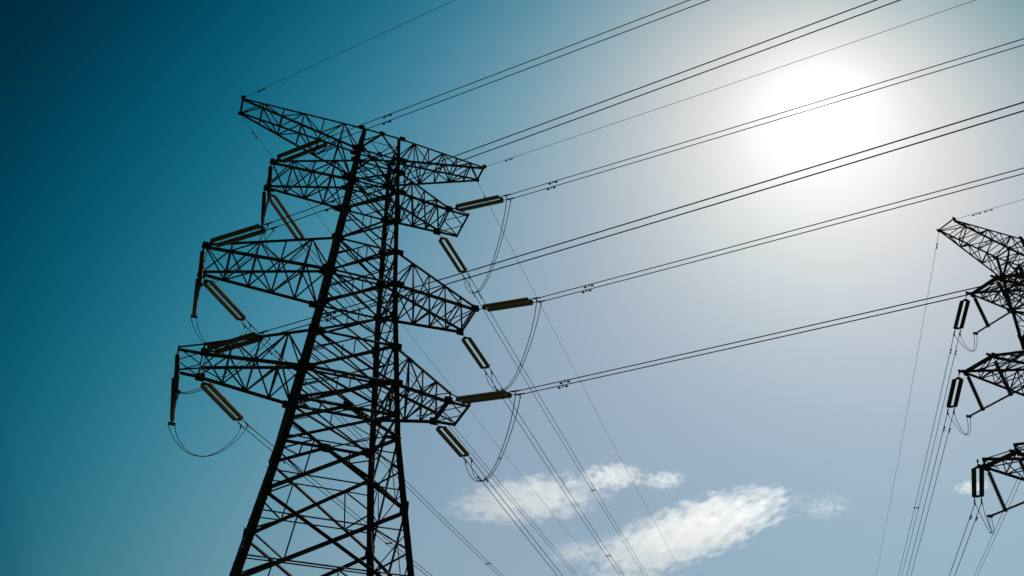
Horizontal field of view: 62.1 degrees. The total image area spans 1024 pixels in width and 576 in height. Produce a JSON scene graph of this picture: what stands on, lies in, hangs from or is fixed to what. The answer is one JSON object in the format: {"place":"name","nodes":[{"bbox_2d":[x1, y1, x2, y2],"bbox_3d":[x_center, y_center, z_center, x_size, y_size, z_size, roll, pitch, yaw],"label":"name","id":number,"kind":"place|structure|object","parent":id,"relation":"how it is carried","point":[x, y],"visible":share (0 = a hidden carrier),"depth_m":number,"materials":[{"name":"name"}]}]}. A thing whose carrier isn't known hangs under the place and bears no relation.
{"place":"outdoors","nodes":[
{"label":"outdoors","id":0,"kind":"place"},
{"bbox_2d":[0,0,1023,575],"label":"sky","id":1,"kind":"structure","parent":0,"point":[126,148],"materials":[{"name":"blue"}]},
{"label":"ground","id":2,"kind":"structure","parent":0,"visible":0},
{"bbox_2d":[174,95,486,575],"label":"lattice tower","id":3,"kind":"structure","parent":2,"relation":"on","point":[328,270],"depth_m":53.98,"materials":[{"name":"metal"}]},
{"bbox_2d":[170,375,174,418],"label":"jumper insulator","id":4,"kind":"object","parent":3,"relation":"hanging from","point":[172,394],"visible":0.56,"depth_m":49.83,"materials":[{"name":"ceramic"}]},
{"bbox_2d":[173,350,179,396],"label":"jumper insulator","id":5,"kind":"object","parent":3,"relation":"hanging from","point":[177,370],"visible":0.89,"depth_m":47.77,"materials":[{"name":"ceramic"}]},
{"bbox_2d":[168,389,180,425],"bbox_3d":[-19.117,6.810,48.093,0.400,0.200,4.300,14,-38,-17],"label":"jumper tube","id":6,"kind":"object","parent":5,"relation":"hanging from","point":[171,423],"visible":0.99,"depth_m":47.94,"materials":[{"name":"metal"}]},
{"bbox_2d":[192,279,197,313],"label":"jumper insulator","id":7,"kind":"object","parent":3,"relation":"hanging from","point":[195,294],"visible":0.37,"depth_m":54.07,"materials":[{"name":"ceramic"}]},
{"bbox_2d":[197,248,204,282],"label":"jumper insulator","id":8,"kind":"object","parent":3,"relation":"hanging from","point":[201,264],"visible":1,"depth_m":51.91,"materials":[{"name":"ceramic"}]},
{"bbox_2d":[191,282,202,318],"bbox_3d":[-19.401,0.788,52.301,0.400,0.200,3.860,14,-38,-17],"label":"jumper tube","id":9,"kind":"object","parent":8,"relation":"hanging from","point":[194,315],"visible":1,"depth_m":52.15,"materials":[{"name":"metal"}]},
{"bbox_2d":[197,377,249,428],"bbox_3d":[-18.132,7.301,53.307,0.810,0.800,5.935,-9,-37,13],"label":"tension insulator","id":10,"kind":"object","parent":3,"relation":"attached to","point":[224,408],"visible":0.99,"depth_m":53.31,"materials":[{"name":"brown ceramic"}]},
{"bbox_2d":[168,425,246,456],"bbox_3d":[-18.733,8.950,52.081,0.493,3.386,5.874,-16,-39,22],"label":"jumper wire","id":11,"kind":"object","parent":10,"relation":"hanging from","point":[197,455],"visible":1,"depth_m":50.77,"materials":[{"name":"metal"}]},
{"bbox_2d":[244,428,426,575],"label":"power line","id":12,"kind":"object","parent":10,"relation":"attached to","point":[328,496],"visible":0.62,"depth_m":63.91,"materials":[{"name":"metal"}]},
{"bbox_2d":[250,427,431,575],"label":"power line","id":13,"kind":"object","parent":10,"relation":"attached to","point":[336,498],"visible":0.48,"depth_m":63.96,"materials":[{"name":"metal"}]},
{"bbox_2d":[203,278,252,328],"bbox_3d":[-19.279,1.005,57.189,0.810,0.835,5.932,-12,-38,16],"label":"tension insulator","id":14,"kind":"object","parent":3,"relation":"attached to","point":[224,303],"visible":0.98,"depth_m":57.16,"materials":[{"name":"brown ceramic"}]},
{"bbox_2d":[190,316,249,348],"bbox_3d":[-19.233,2.695,55.976,0.501,3.388,5.261,-11,-38,15],"label":"jumper wire","id":15,"kind":"object","parent":14,"relation":"hanging from","point":[201,336],"visible":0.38,"depth_m":53.89,"materials":[{"name":"metal"}]},
{"bbox_2d":[249,330,498,575],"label":"power line","id":16,"kind":"object","parent":14,"relation":"attached to","point":[271,353],"visible":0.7,"depth_m":76.66,"materials":[{"name":"metal"}]},
{"bbox_2d":[253,327,502,575],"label":"power line","id":17,"kind":"object","parent":14,"relation":"attached to","point":[276,351],"visible":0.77,"depth_m":77.03,"materials":[{"name":"metal"}]},
{"bbox_2d":[203,330,273,353],"bbox_3d":[-15.415,3.151,47.335,5.912,1.038,0.810,-22,-42,28],"label":"tension insulator","id":18,"kind":"object","parent":3,"relation":"attached to","point":[225,343],"visible":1,"depth_m":47.22,"materials":[{"name":"brown ceramic"}]},
{"bbox_2d":[174,336,268,393],"bbox_3d":[-15.852,4.279,46.055,5.762,2.374,0.493,-14,-39,19],"label":"jumper wire","id":19,"kind":"object","parent":18,"relation":"hanging from","point":[224,374],"visible":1,"depth_m":45.60,"materials":[{"name":"metal"}]},
{"bbox_2d":[267,102,1023,330],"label":"power line","id":20,"kind":"object","parent":18,"relation":"attached to","point":[334,312],"visible":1,"depth_m":36.04,"materials":[{"name":"metal"}]},
{"bbox_2d":[274,110,1023,334],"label":"power line","id":21,"kind":"object","parent":18,"relation":"attached to","point":[334,318],"visible":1,"depth_m":36.41,"materials":[{"name":"metal"}]},
{"bbox_2d":[205,221,277,246],"bbox_3d":[-16.553,-3.098,51.428,5.924,0.914,0.810,-18,-40,23],"label":"tension insulator","id":22,"kind":"object","parent":3,"relation":"attached to","point":[241,237],"visible":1,"depth_m":51.36,"materials":[{"name":"brown ceramic"}]},
{"bbox_2d":[196,227,272,285],"bbox_3d":[-16.502,-1.720,50.470,5.241,2.510,0.501,-19,-40,24],"label":"jumper wire","id":23,"kind":"object","parent":22,"relation":"hanging from","point":[238,262],"visible":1,"depth_m":49.93,"materials":[{"name":"metal"}]},
{"bbox_2d":[273,0,876,221],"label":"power line","id":24,"kind":"object","parent":22,"relation":"attached to","point":[327,203],"visible":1,"depth_m":41.42,"materials":[{"name":"metal"}]},
{"bbox_2d":[278,0,899,226],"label":"power line","id":25,"kind":"object","parent":22,"relation":"attached to","point":[333,207],"visible":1,"depth_m":41.47,"materials":[{"name":"metal"}]},
{"bbox_2d":[261,189,265,221],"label":"jumper insulator","id":26,"kind":"object","parent":3,"relation":"hanging from","point":[263,201],"visible":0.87,"depth_m":59.92,"materials":[{"name":"ceramic"}]},
{"bbox_2d":[267,164,272,196],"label":"jumper insulator","id":27,"kind":"object","parent":3,"relation":"hanging from","point":[270,170],"visible":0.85,"depth_m":57.76,"materials":[{"name":"ceramic"}]},
{"bbox_2d":[260,188,273,228],"bbox_3d":[-16.806,-5.371,58.031,0.400,0.200,4.340,14,-38,-17],"label":"jumper tube","id":28,"kind":"object","parent":27,"relation":"hanging from","point":[266,207],"visible":0.74,"depth_m":57.62,"materials":[{"name":"metal"}]},
{"bbox_2d":[266,188,308,249],"bbox_3d":[-16.553,-5.000,62.504,0.810,1.562,5.826,-13,-38,18],"label":"tension insulator","id":29,"kind":"object","parent":3,"relation":"attached to","point":[281,216],"visible":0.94,"depth_m":62.40,"materials":[{"name":"brown ceramic"}]},
{"bbox_2d":[258,229,306,260],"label":"jumper wire","id":30,"kind":"object","parent":29,"relation":"hanging from","point":[274,256],"visible":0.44,"depth_m":60.08,"materials":[{"name":"metal"}]},
{"bbox_2d":[306,251,572,572],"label":"power line","id":31,"kind":"object","parent":29,"relation":"attached to","point":[448,425],"visible":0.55,"depth_m":88.73,"materials":[{"name":"metal"}]},
{"bbox_2d":[311,250,577,574],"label":"power line","id":32,"kind":"object","parent":29,"relation":"attached to","point":[449,421],"visible":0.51,"depth_m":88.58,"materials":[{"name":"metal"}]},
{"bbox_2d":[272,135,337,162],"bbox_3d":[-14.085,-9.197,57.176,5.916,0.998,0.810,-19,-41,25],"label":"tension insulator","id":33,"kind":"object","parent":3,"relation":"attached to","point":[302,153],"visible":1,"depth_m":57.16,"materials":[{"name":"brown ceramic"}]},
{"bbox_2d":[269,141,333,190],"bbox_3d":[-13.957,-7.919,56.065,4.914,2.443,0.501,-18,-40,24],"label":"jumper wire","id":34,"kind":"object","parent":33,"relation":"hanging from","point":[304,170],"visible":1,"depth_m":55.54,"materials":[{"name":"metal"}]},
{"bbox_2d":[333,0,689,135],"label":"power line","id":35,"kind":"object","parent":33,"relation":"attached to","point":[390,114],"visible":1,"depth_m":50.02,"materials":[{"name":"metal"}]},
{"bbox_2d":[338,0,708,139],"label":"power line","id":36,"kind":"object","parent":33,"relation":"attached to","point":[383,123],"visible":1,"depth_m":50.06,"materials":[{"name":"metal"}]},
{"bbox_2d":[243,0,453,97],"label":"earth wire","id":37,"kind":"object","parent":3,"relation":"attached to","point":[345,50],"visible":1,"depth_m":57.76,"materials":[{"name":"metal"}]},
{"bbox_2d":[240,115,602,573],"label":"earth wire","id":38,"kind":"object","parent":3,"relation":"attached to","point":[391,310],"visible":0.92,"depth_m":85.15,"materials":[{"name":"metal"}]},
{"bbox_2d":[435,422,473,463],"bbox_3d":[-3.978,10.575,57.726,0.810,0.648,5.943,-12,-38,17],"label":"tension insulator","id":39,"kind":"object","parent":3,"relation":"attached to","point":[450,442],"visible":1,"depth_m":57.63,"materials":[{"name":"brown ceramic"}]},
{"bbox_2d":[465,395,520,481],"bbox_3d":[-1.364,10.312,53.912,0.430,3.439,12.248,10,-37,-13],"label":"jumper wire","id":40,"kind":"object","parent":39,"relation":"hanging from","point":[501,449],"visible":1,"depth_m":50.94,"materials":[{"name":"metal"}]},
{"bbox_2d":[468,463,557,575],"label":"power line","id":41,"kind":"object","parent":39,"relation":"attached to","point":[510,516],"visible":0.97,"depth_m":67.11,"materials":[{"name":"metal"}]},
{"bbox_2d":[474,462,562,575],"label":"power line","id":42,"kind":"object","parent":39,"relation":"attached to","point":[515,515],"visible":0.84,"depth_m":66.61,"materials":[{"name":"metal"}]},
{"bbox_2d":[438,232,470,279],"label":"tension insulator","id":43,"kind":"object","parent":3,"relation":"attached to","point":[450,256],"visible":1,"depth_m":66.56,"materials":[{"name":"brown ceramic"}]},
{"bbox_2d":[464,198,510,292],"bbox_3d":[-1.961,-2.120,62.752,0.421,4.521,11.851,11,-37,-14],"label":"jumper wire","id":44,"kind":"object","parent":43,"relation":"hanging from","point":[495,252],"visible":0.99,"depth_m":59.40,"materials":[{"name":"metal"}]},
{"bbox_2d":[466,280,644,575],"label":"power line","id":45,"kind":"object","parent":43,"relation":"attached to","point":[546,415],"visible":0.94,"depth_m":85.83,"materials":[{"name":"metal"}]},
{"bbox_2d":[471,279,647,575],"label":"power line","id":46,"kind":"object","parent":43,"relation":"attached to","point":[549,412],"visible":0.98,"depth_m":85.35,"materials":[{"name":"metal"}]},
{"bbox_2d":[461,333,493,375],"bbox_3d":[-2.620,4.929,62.639,0.810,0.530,5.945,-11,-38,16],"label":"tension insulator","id":47,"kind":"object","parent":3,"relation":"attached to","point":[473,354],"visible":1,"depth_m":62.51,"materials":[{"name":"brown ceramic"}]},
{"bbox_2d":[486,302,540,390],"bbox_3d":[-0.037,4.854,58.615,0.434,4.106,12.434,11,-37,-13],"label":"jumper wire","id":48,"kind":"object","parent":47,"relation":"hanging from","point":[524,353],"visible":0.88,"depth_m":55.15,"materials":[{"name":"metal"}]},
{"bbox_2d":[488,376,619,575],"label":"power line","id":49,"kind":"object","parent":47,"relation":"attached to","point":[551,472],"visible":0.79,"depth_m":77.77,"materials":[{"name":"metal"}]},
{"bbox_2d":[493,374,623,575],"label":"power line","id":50,"kind":"object","parent":47,"relation":"attached to","point":[555,471],"visible":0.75,"depth_m":77.41,"materials":[{"name":"metal"}]},
{"bbox_2d":[450,194,514,211],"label":"tension insulator","id":51,"kind":"object","parent":3,"relation":"attached to","point":[485,204],"visible":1,"depth_m":60.52,"materials":[{"name":"brown ceramic"}]},
{"bbox_2d":[510,38,1023,194],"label":"power line","id":52,"kind":"object","parent":51,"relation":"attached to","point":[772,115],"visible":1,"depth_m":51.13,"materials":[{"name":"metal"}]},
{"bbox_2d":[515,44,1023,197],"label":"power line","id":53,"kind":"object","parent":51,"relation":"attached to","point":[776,119],"visible":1,"depth_m":51.40,"materials":[{"name":"metal"}]},
{"bbox_2d":[450,390,523,403],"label":"tension insulator","id":54,"kind":"object","parent":3,"relation":"attached to","point":[486,396],"visible":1,"depth_m":51.36,"materials":[{"name":"ceramic"}]},
{"bbox_2d":[520,276,1023,390],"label":"power line","id":55,"kind":"object","parent":54,"relation":"attached to","point":[778,332],"visible":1,"depth_m":42.76,"materials":[{"name":"metal"}]},
{"bbox_2d":[524,281,1023,393],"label":"power line","id":56,"kind":"object","parent":54,"relation":"attached to","point":[566,385],"visible":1,"depth_m":43.15,"materials":[{"name":"metal"}]},
{"bbox_2d":[477,297,544,311],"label":"tension insulator","id":57,"kind":"object","parent":3,"relation":"attached to","point":[509,304],"visible":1,"depth_m":55.99,"materials":[{"name":"ceramic"}]},
{"bbox_2d":[540,167,1023,297],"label":"power line","id":58,"kind":"object","parent":57,"relation":"attached to","point":[788,231],"visible":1,"depth_m":47.44,"materials":[{"name":"metal"}]},
{"bbox_2d":[545,173,1023,300],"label":"power line","id":59,"kind":"object","parent":57,"relation":"attached to","point":[790,236],"visible":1,"depth_m":47.73,"materials":[{"name":"metal"}]},
{"bbox_2d":[478,183,683,575],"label":"earth wire","id":60,"kind":"object","parent":3,"relation":"attached to","point":[568,358],"visible":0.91,"depth_m":87.29,"materials":[{"name":"metal"}]},
{"bbox_2d":[485,0,974,166],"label":"earth wire","id":61,"kind":"object","parent":3,"relation":"attached to","point":[726,85],"visible":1,"depth_m":58.71,"materials":[{"name":"metal"}]},
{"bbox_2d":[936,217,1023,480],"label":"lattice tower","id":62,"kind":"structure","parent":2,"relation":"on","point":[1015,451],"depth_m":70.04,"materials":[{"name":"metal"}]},
{"bbox_2d":[876,233,938,572],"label":"earth wire","id":63,"kind":"object","parent":62,"relation":"attached to","point":[913,376],"visible":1,"depth_m":87.96,"materials":[{"name":"metal"}]},
{"bbox_2d":[946,371,963,414],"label":"tension insulator","id":64,"kind":"object","parent":62,"relation":"attached to","point":[958,392],"visible":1,"depth_m":65.17,"materials":[{"name":"ceramic"}]},
{"bbox_2d":[906,415,946,575],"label":"power line","id":65,"kind":"object","parent":64,"relation":"attached to","point":[928,489],"visible":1,"depth_m":76.35,"materials":[{"name":"metal"}]},
{"bbox_2d":[911,415,952,573],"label":"power line","id":66,"kind":"object","parent":64,"relation":"attached to","point":[933,489],"visible":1,"depth_m":77.05,"materials":[{"name":"metal"}]},
{"bbox_2d":[949,416,970,434],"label":"jumper wire","id":67,"kind":"object","parent":64,"relation":"hanging from","point":[960,427],"visible":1,"depth_m":63.84,"materials":[{"name":"metal"}]},
{"bbox_2d":[953,293,969,335],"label":"tension insulator","id":68,"kind":"object","parent":62,"relation":"attached to","point":[964,315],"visible":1,"depth_m":71.42,"materials":[{"name":"ceramic"}]},
{"bbox_2d":[898,336,953,575],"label":"power line","id":69,"kind":"object","parent":68,"relation":"attached to","point":[928,447],"visible":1,"depth_m":88.17,"materials":[{"name":"metal"}]},
{"bbox_2d":[902,337,958,572],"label":"power line","id":70,"kind":"object","parent":68,"relation":"attached to","point":[934,441],"visible":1,"depth_m":87.10,"materials":[{"name":"metal"}]},
{"bbox_2d":[955,334,976,351],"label":"jumper wire","id":71,"kind":"object","parent":68,"relation":"hanging from","point":[966,346],"visible":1,"depth_m":70.68,"materials":[{"name":"metal"}]},
{"bbox_2d":[966,373,982,408],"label":"jumper insulator","id":72,"kind":"object","parent":62,"relation":"hanging from","point":[973,389],"visible":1,"depth_m":62.64,"materials":[{"name":"ceramic"}]},
{"bbox_2d":[971,459,983,505],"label":"tension insulator","id":73,"kind":"object","parent":62,"relation":"attached to","point":[974,483],"visible":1,"depth_m":60.24,"materials":[{"name":"ceramic"}]},
{"bbox_2d":[949,505,974,575],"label":"power line","id":74,"kind":"object","parent":73,"relation":"attached to","point":[962,538],"visible":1,"depth_m":66.94,"materials":[{"name":"metal"}]},
{"bbox_2d":[954,504,980,575],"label":"power line","id":75,"kind":"object","parent":73,"relation":"attached to","point":[968,537],"visible":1,"depth_m":66.70,"materials":[{"name":"metal"}]},
{"bbox_2d":[976,505,993,533],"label":"jumper wire","id":76,"kind":"object","parent":73,"relation":"hanging from","point":[987,521],"visible":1,"depth_m":59.46,"materials":[{"name":"metal"}]},
{"bbox_2d":[973,295,988,324],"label":"jumper insulator","id":77,"kind":"object","parent":62,"relation":"hanging from","point":[979,307],"visible":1,"depth_m":68.86,"materials":[{"name":"ceramic"}]},
{"bbox_2d":[957,199,1023,218],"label":"earth wire","id":78,"kind":"object","parent":62,"relation":"attached to","point":[988,210],"visible":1,"depth_m":70.11,"materials":[{"name":"metal"}]},
{"bbox_2d":[987,468,1005,509],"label":"jumper insulator","id":79,"kind":"object","parent":62,"relation":"hanging from","point":[996,490],"visible":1,"depth_m":57.58,"materials":[{"name":"ceramic"}]},
{"bbox_2d":[993,358,1011,393],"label":"jumper insulator","id":80,"kind":"object","parent":62,"relation":"hanging from","point":[1002,376],"visible":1,"depth_m":60.83,"materials":[{"name":"ceramic"}]},
{"bbox_2d":[966,385,1023,417],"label":"jumper tube","id":81,"kind":"object","parent":80,"relation":"hanging from","point":[993,403],"visible":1,"depth_m":61.06,"materials":[{"name":"metal"}]},
{"bbox_2d":[997,280,1013,309],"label":"jumper insulator","id":82,"kind":"object","parent":62,"relation":"hanging from","point":[1005,296],"visible":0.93,"depth_m":67.02,"materials":[{"name":"ceramic"}]},
{"bbox_2d":[973,301,1023,334],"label":"jumper tube","id":83,"kind":"object","parent":82,"relation":"hanging from","point":[996,320],"visible":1,"depth_m":67.29,"materials":[{"name":"metal"}]},
{"bbox_2d":[994,349,1023,357],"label":"tension insulator","id":84,"kind":"object","parent":62,"relation":"attached to","point":[1016,352],"visible":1,"depth_m":60.87,"materials":[{"name":"ceramic"}]},
{"bbox_2d":[998,271,1023,278],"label":"tension insulator","id":85,"kind":"object","parent":62,"relation":"attached to","point":[1014,275],"visible":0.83,"depth_m":67.22,"materials":[{"name":"ceramic"}]},
{"bbox_2d":[1017,456,1023,473],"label":"jumper insulator","id":86,"kind":"object","parent":62,"relation":"hanging from","point":[1021,463],"visible":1,"depth_m":56.26,"materials":[{"name":"ceramic"}]},
{"bbox_2d":[987,501,1023,517],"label":"jumper tube","id":87,"kind":"object","parent":86,"relation":"hanging from","point":[1004,510],"visible":1,"depth_m":56.81,"materials":[{"name":"metal"}]},
{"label":"tension insulator","id":88,"kind":"object","parent":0,"visible":0},
{"bbox_2d":[974,473,1019,574],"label":"power line","id":89,"kind":"object","parent":88,"relation":"attached to","point":[997,524],"visible":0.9,"depth_m":107.28,"materials":[{"name":"metal"}]},
{"bbox_2d":[977,474,1023,575],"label":"power line","id":90,"kind":"object","parent":88,"relation":"attached to","point":[999,527],"visible":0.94,"depth_m":107.94,"materials":[{"name":"metal"}]}
]}

